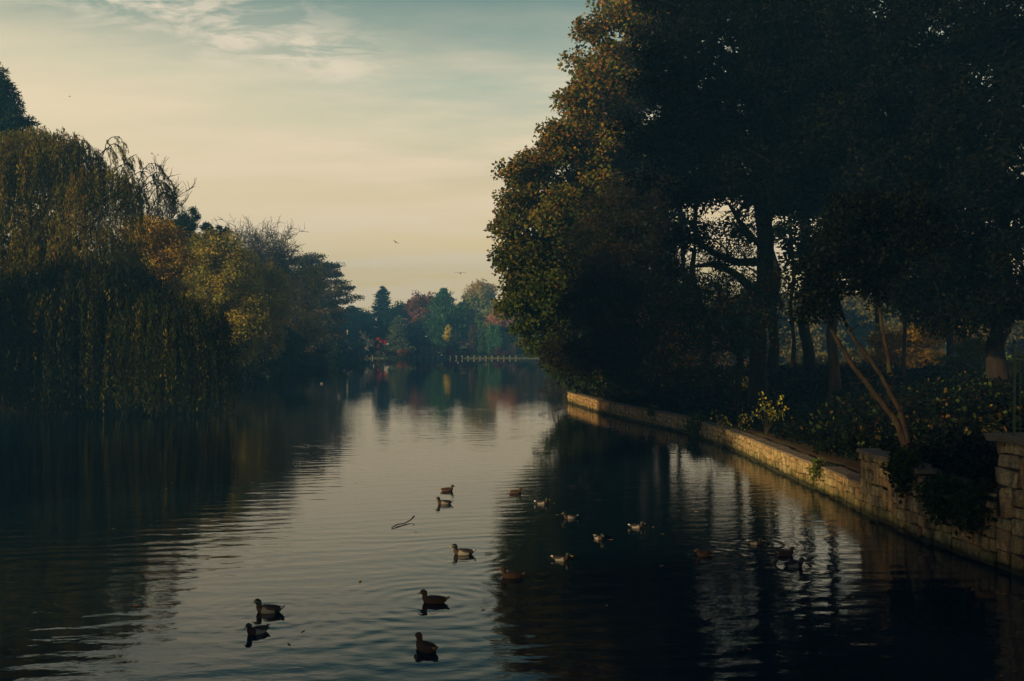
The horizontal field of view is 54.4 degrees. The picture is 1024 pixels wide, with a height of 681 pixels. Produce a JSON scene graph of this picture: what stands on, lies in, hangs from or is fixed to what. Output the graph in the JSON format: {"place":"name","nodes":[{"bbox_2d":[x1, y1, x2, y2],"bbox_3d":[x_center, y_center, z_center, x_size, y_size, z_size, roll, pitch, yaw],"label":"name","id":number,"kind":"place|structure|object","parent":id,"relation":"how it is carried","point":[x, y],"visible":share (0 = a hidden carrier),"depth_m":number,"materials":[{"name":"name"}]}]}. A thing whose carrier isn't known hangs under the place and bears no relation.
{"place":"outdoors","nodes":[
{"label":"outdoors","id":0,"kind":"place"},
{"bbox_2d":[364,350,530,356],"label":"lawn","id":1,"kind":"structure","parent":0,"point":[476,355],"depth_m":251.97,"materials":[{"name":"green plant"}]},
{"bbox_2d":[0,358,1023,680],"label":"water","id":2,"kind":"structure","parent":0,"point":[298,494],"depth_m":21.03,"materials":[{"name":"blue liquid"}]},
{"bbox_2d":[243,623,269,634],"bbox_3d":[-3.926,4.425,15.308,0.188,0.235,0.488,0,0,38],"label":"duck","id":3,"kind":"object","parent":2,"relation":"on","point":[257,630],"visible":1,"depth_m":15.23},
{"bbox_2d":[251,598,284,613],"bbox_3d":[-4.042,4.411,16.494,0.568,0.273,0.218,0,0,4],"label":"duck","id":4,"kind":"object","parent":2,"relation":"on","point":[267,608],"visible":1,"depth_m":16.43},
{"bbox_2d":[415,632,438,652],"bbox_3d":[-1.257,4.411,14.472,0.218,0.273,0.568,0,0,-40],"label":"duck","id":5,"kind":"object","parent":2,"relation":"on","point":[424,646],"visible":0.99,"depth_m":14.40},
{"bbox_2d":[418,589,449,603],"bbox_3d":[-1.346,4.411,17.087,0.568,0.273,0.218,0,0,8],"label":"duck","id":6,"kind":"object","parent":2,"relation":"on","point":[433,599],"visible":1,"depth_m":17.02},
{"bbox_2d":[436,497,453,504],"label":"duck","id":7,"kind":"object","parent":2,"relation":"on","point":[439,501],"visible":1,"depth_m":27.35},
{"bbox_2d":[449,543,475,554],"bbox_3d":[-1.036,4.411,20.949,0.568,0.273,0.218,0,0,4],"label":"duck","id":8,"kind":"object","parent":2,"relation":"on","point":[461,551],"visible":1,"depth_m":20.89},
{"bbox_2d":[498,567,524,578],"bbox_3d":[-0.010,4.418,18.886,0.527,0.254,0.203,0,0,0],"label":"duck","id":9,"kind":"object","parent":2,"relation":"on","point":[512,575],"visible":1,"depth_m":18.82},
{"bbox_2d":[534,498,548,503],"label":"duck","id":10,"kind":"object","parent":2,"relation":"on","point":[545,501],"visible":1,"depth_m":27.35},
{"bbox_2d":[538,382,566,400],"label":"dead branch","id":11,"kind":"object","parent":2,"relation":"on","point":[553,391],"visible":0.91,"depth_m":71.78,"materials":[{"name":"brown wood"}]},
{"bbox_2d":[551,552,571,561],"bbox_3d":[1.013,4.431,20.360,0.459,0.221,0.177,0,0,22],"label":"duck","id":12,"kind":"object","parent":2,"relation":"on","point":[561,558],"visible":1,"depth_m":20.29},
{"bbox_2d":[562,511,577,518],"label":"duck","id":13,"kind":"object","parent":2,"relation":"on","point":[569,516],"visible":1,"depth_m":25.14},
{"bbox_2d":[593,533,603,539],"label":"duck","id":14,"kind":"object","parent":2,"relation":"on","point":[599,537],"visible":1,"depth_m":22.45},
{"bbox_2d":[628,521,645,527],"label":"duck","id":15,"kind":"object","parent":2,"relation":"on","point":[640,525],"visible":1,"depth_m":23.87},
{"bbox_2d":[694,548,712,556],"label":"duck","id":16,"kind":"object","parent":2,"relation":"on","point":[703,554],"visible":1,"depth_m":20.73},
{"bbox_2d":[747,538,762,544],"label":"duck","id":17,"kind":"object","parent":2,"relation":"on","point":[755,542],"visible":1,"depth_m":21.94},
{"bbox_2d":[775,546,794,555],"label":"duck","id":18,"kind":"object","parent":2,"relation":"on","point":[785,552],"visible":1,"depth_m":20.81},
{"bbox_2d":[781,557,806,567],"bbox_3d":[5.610,4.424,19.809,0.498,0.240,0.192,0,0,6],"label":"duck","id":19,"kind":"object","parent":2,"relation":"on","point":[794,564],"visible":1,"depth_m":19.75},
{"bbox_2d":[0,344,1023,494],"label":"ground","id":20,"kind":"structure","parent":0,"point":[853,466],"depth_m":36.54,"materials":[{"name":"soil"}]},
{"bbox_2d":[0,62,42,232],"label":"pine tree","id":21,"kind":"object","parent":20,"relation":"on","point":[11,110],"visible":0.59,"depth_m":83.56,"materials":[{"name":"green plant"}]},
{"bbox_2d":[0,123,179,391],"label":"willow tree","id":22,"kind":"object","parent":20,"relation":"on","point":[34,167],"visible":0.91,"depth_m":68.23,"materials":[{"name":"green plant"}]},
{"bbox_2d":[0,250,241,415],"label":"willow tree","id":23,"kind":"object","parent":20,"relation":"on","point":[87,331],"visible":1,"depth_m":60.86,"materials":[{"name":"green plant"}]},
{"bbox_2d":[69,149,195,267],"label":"bare tree","id":24,"kind":"object","parent":20,"relation":"on","point":[169,209],"visible":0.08,"depth_m":98.57,"materials":[{"name":"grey plant"}]},
{"bbox_2d":[105,153,201,287],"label":"bare tree","id":25,"kind":"object","parent":20,"relation":"on","point":[162,209],"visible":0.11,"depth_m":110.32,"materials":[{"name":"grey plant"}]},
{"bbox_2d":[115,214,208,339],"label":"golden willow","id":26,"kind":"object","parent":20,"relation":"on","point":[167,256],"visible":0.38,"depth_m":83.40,"materials":[{"name":"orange plant"}]},
{"bbox_2d":[171,206,201,248],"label":"pine tree","id":27,"kind":"object","parent":20,"relation":"on","point":[188,222],"visible":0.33,"depth_m":107.61,"materials":[{"name":"green plant"}]},
{"bbox_2d":[198,220,232,242],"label":"pine tree","id":28,"kind":"object","parent":20,"relation":"on","point":[205,225],"visible":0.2,"depth_m":111.43,"materials":[{"name":"green plant"}]},
{"bbox_2d":[181,227,273,365],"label":"olive willow","id":29,"kind":"object","parent":20,"relation":"on","point":[217,270],"visible":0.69,"depth_m":98.83,"materials":[{"name":"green plant"}]},
{"bbox_2d":[220,354,267,383],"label":"shrub","id":30,"kind":"object","parent":20,"relation":"on","point":[245,376],"visible":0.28,"depth_m":106.26,"materials":[{"name":"green plant"}]},
{"bbox_2d":[224,351,277,378],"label":"shrub","id":31,"kind":"object","parent":20,"relation":"on","point":[269,367],"visible":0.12,"depth_m":119.14,"materials":[{"name":"green plant"}]},
{"bbox_2d":[212,214,314,360],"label":"bare tree","id":32,"kind":"object","parent":20,"relation":"on","point":[270,250],"visible":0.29,"depth_m":143.04,"materials":[{"name":"brown plant"}]},
{"bbox_2d":[235,246,292,362],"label":"brown willow","id":33,"kind":"object","parent":20,"relation":"on","point":[272,280],"visible":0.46,"depth_m":120.86,"materials":[{"name":"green plant"}]},
{"bbox_2d":[239,219,305,287],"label":"bare tree","id":34,"kind":"object","parent":20,"relation":"on","point":[293,263],"visible":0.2,"depth_m":148.24,"materials":[{"name":"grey plant"}]},
{"bbox_2d":[251,233,313,278],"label":"bare tree","id":35,"kind":"object","parent":20,"relation":"on","point":[293,256],"depth_m":165.01,"materials":[{"name":"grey plant"}]},
{"bbox_2d":[277,324,311,372],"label":"green tree","id":36,"kind":"object","parent":20,"relation":"on","point":[295,346],"visible":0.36,"depth_m":139.44,"materials":[{"name":"green plant"}]},
{"bbox_2d":[277,259,328,366],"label":"grey tree","id":37,"kind":"object","parent":20,"relation":"on","point":[311,333],"visible":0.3,"depth_m":148.69,"materials":[{"name":"green plant"}]},
{"bbox_2d":[303,342,332,366],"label":"shrub","id":38,"kind":"object","parent":20,"relation":"on","point":[318,358],"visible":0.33,"depth_m":169.99,"materials":[{"name":"green plant"}]},
{"bbox_2d":[307,341,345,364],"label":"shrub","id":39,"kind":"object","parent":20,"relation":"on","point":[332,355],"visible":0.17,"depth_m":188.74,"materials":[{"name":"green plant"}]},
{"bbox_2d":[290,251,364,348],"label":"cedar tree","id":40,"kind":"object","parent":20,"relation":"on","point":[329,308],"visible":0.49,"depth_m":193.52,"materials":[{"name":"green plant"}]},
{"bbox_2d":[340,337,369,359],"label":"shrub","id":41,"kind":"object","parent":20,"relation":"on","point":[358,356],"visible":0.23,"depth_m":230.95,"materials":[{"name":"green plant"}]},
{"bbox_2d":[338,312,371,353],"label":"conifer tree","id":42,"kind":"object","parent":20,"relation":"on","point":[350,323],"visible":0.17,"depth_m":257.31,"materials":[{"name":"green plant"}]},
{"bbox_2d":[342,305,377,353],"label":"conifer tree","id":43,"kind":"object","parent":20,"relation":"on","point":[355,313],"visible":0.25,"depth_m":260.23,"materials":[{"name":"green plant"}]},
{"bbox_2d":[354,312,385,351],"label":"holly tree","id":44,"kind":"object","parent":20,"relation":"on","point":[374,334],"visible":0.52,"depth_m":262.25,"materials":[{"name":"green plant"}]},
{"bbox_2d":[361,286,392,349],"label":"pine tree","id":45,"kind":"object","parent":20,"relation":"on","point":[382,302],"visible":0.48,"depth_m":267.00,"materials":[{"name":"green plant"}]},
{"bbox_2d":[376,337,387,347],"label":"scarlet maple","id":46,"kind":"object","parent":20,"relation":"on","point":[382,341],"visible":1,"depth_m":255.81,"materials":[{"name":"red plant"}]},
{"bbox_2d":[375,349,390,356],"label":"shrub","id":47,"kind":"object","parent":20,"relation":"on","point":[379,351],"visible":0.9,"depth_m":252.31,"materials":[{"name":"green plant"}]},
{"bbox_2d":[375,300,411,339],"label":"holly tree","id":48,"kind":"object","parent":20,"relation":"on","point":[396,310],"visible":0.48,"depth_m":264.14,"materials":[{"name":"green plant"}]},
{"bbox_2d":[379,315,417,354],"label":"blue spruce","id":49,"kind":"object","parent":20,"relation":"on","point":[397,339],"visible":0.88,"depth_m":257.05,"materials":[{"name":"green plant"}]},
{"bbox_2d":[396,348,410,356],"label":"shrub","id":50,"kind":"object","parent":20,"relation":"on","point":[401,351],"visible":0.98,"depth_m":252.15,"materials":[{"name":"brown plant"}]},
{"bbox_2d":[402,315,432,353],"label":"holly tree","id":51,"kind":"object","parent":20,"relation":"on","point":[413,332],"visible":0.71,"depth_m":261.67,"materials":[{"name":"green plant"}]},
{"bbox_2d":[403,290,435,352],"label":"copper beech","id":52,"kind":"object","parent":20,"relation":"on","point":[416,306],"visible":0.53,"depth_m":264.04,"materials":[{"name":"brown plant"}]},
{"bbox_2d":[423,352,442,356],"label":"stone platform","id":53,"kind":"structure","parent":20,"relation":"on","point":[435,354],"depth_m":251.35,"materials":[{"name":"grey stone"}]},
{"bbox_2d":[416,287,467,347],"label":"cypress tree","id":54,"kind":"object","parent":20,"relation":"on","point":[444,312],"visible":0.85,"depth_m":260.06,"materials":[{"name":"green plant"}]},
{"bbox_2d":[442,324,452,346],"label":"yellow birch","id":55,"kind":"object","parent":20,"relation":"on","point":[447,335],"visible":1,"depth_m":253.56,"materials":[{"name":"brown plant"}]},
{"bbox_2d":[442,347,453,356],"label":"shrub","id":56,"kind":"object","parent":20,"relation":"on","point":[449,350],"visible":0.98,"depth_m":252.52,"materials":[{"name":"green plant"}]},
{"bbox_2d":[450,332,460,354],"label":"columnar conifer","id":57,"kind":"object","parent":20,"relation":"on","point":[455,342],"visible":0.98,"depth_m":253.64,"materials":[{"name":"green plant"}]},
{"bbox_2d":[452,302,467,347],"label":"distant tree","id":58,"kind":"object","parent":20,"relation":"on","point":[463,344],"visible":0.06,"depth_m":296.56,"materials":[{"name":"green plant"}]},
{"bbox_2d":[457,348,476,356],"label":"shrub","id":59,"kind":"object","parent":20,"relation":"on","point":[466,351],"visible":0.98,"depth_m":252.76,"materials":[{"name":"green plant"}]},
{"bbox_2d":[467,323,477,356],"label":"columnar conifer","id":60,"kind":"object","parent":20,"relation":"on","point":[473,339],"visible":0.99,"depth_m":253.61,"materials":[{"name":"green plant"}]},
{"bbox_2d":[454,279,500,350],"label":"lime tree","id":61,"kind":"object","parent":20,"relation":"on","point":[479,295],"visible":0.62,"depth_m":263.78,"materials":[{"name":"green plant"}]},
{"bbox_2d":[476,319,485,354],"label":"columnar conifer","id":62,"kind":"object","parent":20,"relation":"on","point":[481,345],"visible":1,"depth_m":253.63,"materials":[{"name":"green plant"}]},
{"bbox_2d":[484,323,496,353],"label":"columnar conifer","id":63,"kind":"object","parent":20,"relation":"on","point":[489,333],"visible":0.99,"depth_m":253.56,"materials":[{"name":"green plant"}]},
{"bbox_2d":[492,324,503,352],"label":"columnar conifer","id":64,"kind":"object","parent":20,"relation":"on","point":[498,338],"visible":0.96,"depth_m":253.41,"materials":[{"name":"green plant"}]},
{"bbox_2d":[493,347,510,356],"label":"shrub","id":65,"kind":"object","parent":20,"relation":"on","point":[499,351],"visible":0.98,"depth_m":252.28,"materials":[{"name":"brown plant"}]},
{"bbox_2d":[484,307,520,349],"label":"orange oak","id":66,"kind":"object","parent":20,"relation":"on","point":[493,320],"visible":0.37,"depth_m":256.09,"materials":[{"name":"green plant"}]},
{"bbox_2d":[497,325,523,355],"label":"laurel tree","id":67,"kind":"object","parent":20,"relation":"on","point":[506,337],"visible":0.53,"depth_m":254.29,"materials":[{"name":"green plant"}]},
{"bbox_2d":[509,314,537,356],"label":"distant tree","id":68,"kind":"object","parent":20,"relation":"on","point":[518,336],"visible":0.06,"depth_m":252.80,"materials":[{"name":"green plant"}]},
{"bbox_2d":[531,337,594,378],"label":"tree","id":69,"kind":"object","parent":20,"relation":"on","point":[548,371],"visible":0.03,"depth_m":71.21,"materials":[{"name":"green plant"}]},
{"bbox_2d":[555,366,586,392],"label":"dark bush","id":70,"kind":"object","parent":20,"relation":"on","point":[571,385],"visible":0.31,"depth_m":69.23,"materials":[{"name":"green plant"}]},
{"bbox_2d":[483,0,696,393],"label":"maple tree","id":71,"kind":"object","parent":20,"relation":"on","point":[584,145],"visible":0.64,"depth_m":62.77,"materials":[{"name":"green plant"}]},
{"bbox_2d":[573,363,617,397],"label":"dark bush","id":72,"kind":"object","parent":20,"relation":"on","point":[599,380],"visible":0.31,"depth_m":65.25,"materials":[{"name":"green plant"}]},
{"bbox_2d":[532,166,712,399],"bbox_3d":[6.369,-3.091,57.475,10.360,13.662,10.720,0,0,0],"label":"hawthorn tree","id":73,"kind":"object","parent":20,"relation":"on","point":[618,308],"visible":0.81,"depth_m":55.89,"materials":[{"name":"green plant"}]},
{"bbox_2d":[626,119,700,374],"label":"woodland tree","id":74,"kind":"object","parent":20,"relation":"on","point":[683,213],"visible":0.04,"depth_m":72.69,"materials":[{"name":"green plant"}]},
{"bbox_2d":[567,392,861,511],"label":"stone wall","id":75,"kind":"structure","parent":20,"relation":"on","point":[840,483],"depth_m":37.09,"materials":[{"name":"beige stone"}]},
{"bbox_2d":[644,403,658,422],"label":"ivy clump","id":76,"kind":"object","parent":75,"relation":"attached to","point":[651,410],"visible":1,"depth_m":52.40,"materials":[{"name":"green plant"}]},
{"bbox_2d":[681,411,707,437],"bbox_3d":[8.406,4.007,45.895,1.102,1.580,1.646,0,0,0],"label":"bramble clump","id":77,"kind":"object","parent":75,"relation":"on","point":[692,426],"visible":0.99,"depth_m":45.78,"materials":[{"name":"green plant"}]},
{"bbox_2d":[803,456,836,488],"bbox_3d":[9.169,3.981,29.587,0.886,1.171,1.452,0,0,0],"label":"wall weed","id":78,"kind":"object","parent":75,"relation":"on","point":[817,464],"depth_m":29.45,"materials":[{"name":"green plant"}]},
{"bbox_2d":[632,255,802,417],"bbox_3d":[9.246,-0.004,45.980,8.049,7.903,5.894,0,0,-17],"label":"cherry tree","id":79,"kind":"object","parent":20,"relation":"on","point":[733,312],"visible":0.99,"depth_m":45.46,"materials":[{"name":"green plant"}]},
{"bbox_2d":[687,285,748,362],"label":"distant oak","id":80,"kind":"object","parent":20,"relation":"on","point":[722,329],"visible":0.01,"depth_m":139.60,"materials":[{"name":"green plant"}]},
{"bbox_2d":[672,348,766,369],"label":"dry scrub","id":81,"kind":"object","parent":20,"relation":"on","point":[725,362],"visible":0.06,"depth_m":97.51,"materials":[{"name":"brown plant"}]},
{"bbox_2d":[710,409,754,434],"bbox_3d":[9.281,3.836,41.923,1.771,1.931,1.227,0,0,23],"label":"weed","id":82,"kind":"object","parent":20,"relation":"on","point":[725,417],"visible":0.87,"depth_m":41.98,"materials":[{"name":"green plant"}]},
{"bbox_2d":[604,0,893,408],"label":"evergreen oak","id":83,"kind":"object","parent":20,"relation":"on","point":[763,150],"visible":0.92,"depth_m":44.95,"materials":[{"name":"green plant"}]},
{"bbox_2d":[714,44,807,376],"bbox_3d":[16.101,-8.782,60.223,6.660,22.894,7.257,0,0,-41],"label":"woodland tree","id":84,"kind":"object","parent":20,"relation":"on","point":[772,365],"depth_m":59.69,"materials":[{"name":"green plant"}]},
{"bbox_2d":[752,392,789,433],"bbox_3d":[10.538,2.909,40.046,0.973,1.756,1.784,0,0,-42],"label":"weed","id":85,"kind":"object","parent":20,"relation":"on","point":[772,412],"visible":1,"depth_m":40.05,"materials":[{"name":"green plant"}]},
{"bbox_2d":[747,130,799,366],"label":"woodland tree","id":86,"kind":"object","parent":20,"relation":"on","point":[793,356],"depth_m":71.83,"materials":[{"name":"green plant"}]},
{"bbox_2d":[753,203,826,371],"bbox_3d":[18.826,-6.958,63.754,6.462,19.344,7.106,0,0,0],"label":"woodland tree","id":87,"kind":"object","parent":20,"relation":"on","point":[809,360],"visible":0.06,"depth_m":63.95,"materials":[{"name":"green plant"}]},
{"bbox_2d":[741,290,851,361],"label":"distant oak","id":88,"kind":"object","parent":20,"relation":"on","point":[819,340],"visible":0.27,"depth_m":135.73,"materials":[{"name":"green plant"}]},
{"bbox_2d":[576,363,1023,491],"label":"ground ivy","id":89,"kind":"object","parent":20,"relation":"on","point":[966,460],"visible":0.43,"depth_m":38.50,"materials":[{"name":"green plant"}]},
{"bbox_2d":[796,287,870,356],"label":"distant oak","id":90,"kind":"object","parent":20,"relation":"on","point":[848,308],"visible":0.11,"depth_m":144.20,"materials":[{"name":"green plant"}]},
{"bbox_2d":[646,357,1023,459],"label":"undergrowth","id":91,"kind":"object","parent":20,"relation":"on","point":[938,372],"visible":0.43,"depth_m":42.90,"materials":[{"name":"green plant"}]},
{"bbox_2d":[786,346,891,369],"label":"meadow bush","id":92,"kind":"object","parent":20,"relation":"on","point":[821,358],"visible":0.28,"depth_m":91.25,"materials":[{"name":"green plant"}]},
{"bbox_2d":[768,60,913,400],"bbox_3d":[15.720,-5.730,48.145,6.960,17.431,7.425,0,0,-31],"label":"woodland tree","id":93,"kind":"object","parent":20,"relation":"on","point":[835,384],"visible":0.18,"depth_m":47.73,"materials":[{"name":"green plant"}]},
{"bbox_2d":[777,174,964,447],"bbox_3d":[11.366,-0.717,32.064,5.616,9.103,4.778,0,0,0],"label":"leaning tree","id":94,"kind":"object","parent":20,"relation":"on","point":[856,226],"visible":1,"depth_m":31.44,"materials":[{"name":"green plant"}]},
{"bbox_2d":[875,302,880,349],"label":"woodland tree","id":95,"kind":"object","parent":20,"relation":"on","point":[876,318],"depth_m":69.84,"materials":[{"name":"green plant"}]},
{"bbox_2d":[838,292,945,351],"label":"distant oak","id":96,"kind":"object","parent":20,"relation":"on","point":[893,323],"visible":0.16,"depth_m":141.88,"materials":[{"name":"green plant"}]},
{"bbox_2d":[770,0,1023,385],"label":"yew tree","id":97,"kind":"object","parent":20,"relation":"on","point":[938,111],"visible":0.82,"depth_m":42.41,"materials":[{"name":"green plant"}]},
{"bbox_2d":[861,318,973,370],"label":"golden bush","id":98,"kind":"object","parent":20,"relation":"on","point":[918,350],"visible":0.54,"depth_m":67.40,"materials":[{"name":"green plant"}]},
{"bbox_2d":[856,448,997,566],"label":"tall stone wall","id":99,"kind":"structure","parent":20,"relation":"on","point":[881,504],"depth_m":22.78,"materials":[{"name":"grey stone"}]},
{"bbox_2d":[880,446,928,504],"bbox_3d":[9.119,3.084,23.266,1.026,1.338,1.727,0,0,0],"label":"ivy clump","id":100,"kind":"object","parent":99,"relation":"attached to","point":[902,461],"visible":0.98,"depth_m":22.96,"materials":[{"name":"green plant"}]},
{"bbox_2d":[912,471,979,525],"bbox_3d":[9.310,3.416,21.291,1.067,1.307,1.707,0,0,0],"label":"ivy clump","id":101,"kind":"object","parent":99,"relation":"attached to","point":[936,490],"visible":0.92,"depth_m":21.14,"materials":[{"name":"green plant"}]},
{"bbox_2d":[948,482,997,538],"bbox_3d":[9.419,3.528,20.307,0.952,1.211,1.512,0,0,0],"label":"ivy clump","id":102,"kind":"object","parent":99,"relation":"attached to","point":[969,510],"visible":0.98,"depth_m":20.18,"materials":[{"name":"green plant"}]},
{"bbox_2d":[877,79,980,379],"bbox_3d":[20.702,-5.593,52.189,6.296,16.390,6.964,0,0,-41],"label":"woodland tree","id":103,"kind":"object","parent":20,"relation":"on","point":[903,360],"depth_m":51.77,"materials":[{"name":"brown plant"}]},
{"bbox_2d":[916,136,995,362],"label":"woodland tree","id":104,"kind":"object","parent":20,"relation":"on","point":[949,342],"visible":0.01,"depth_m":65.77,"materials":[{"name":"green plant"}]},
{"bbox_2d":[932,336,1005,379],"bbox_3d":[25.889,1.077,56.008,3.284,2.940,3.681,0,0,-29],"label":"green bush","id":105,"kind":"object","parent":20,"relation":"on","point":[970,356],"visible":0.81,"depth_m":55.41,"materials":[{"name":"green plant"}]},
{"bbox_2d":[953,310,1023,356],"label":"distant oak","id":106,"kind":"object","parent":20,"relation":"on","point":[1017,333],"visible":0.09,"depth_m":135.23,"materials":[{"name":"green plant"}]},
{"bbox_2d":[983,432,1023,576],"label":"stone pier","id":107,"kind":"structure","parent":20,"relation":"on","point":[1009,471],"depth_m":19.32,"materials":[{"name":"grey stone"}]},
{"bbox_2d":[1007,350,1023,373],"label":"leafy bush","id":108,"kind":"object","parent":20,"relation":"on","point":[1010,364],"visible":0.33,"depth_m":55.47,"materials":[{"name":"green plant"}]},
{"bbox_2d":[0,0,1023,343],"label":"sky","id":109,"kind":"structure","parent":0,"point":[368,126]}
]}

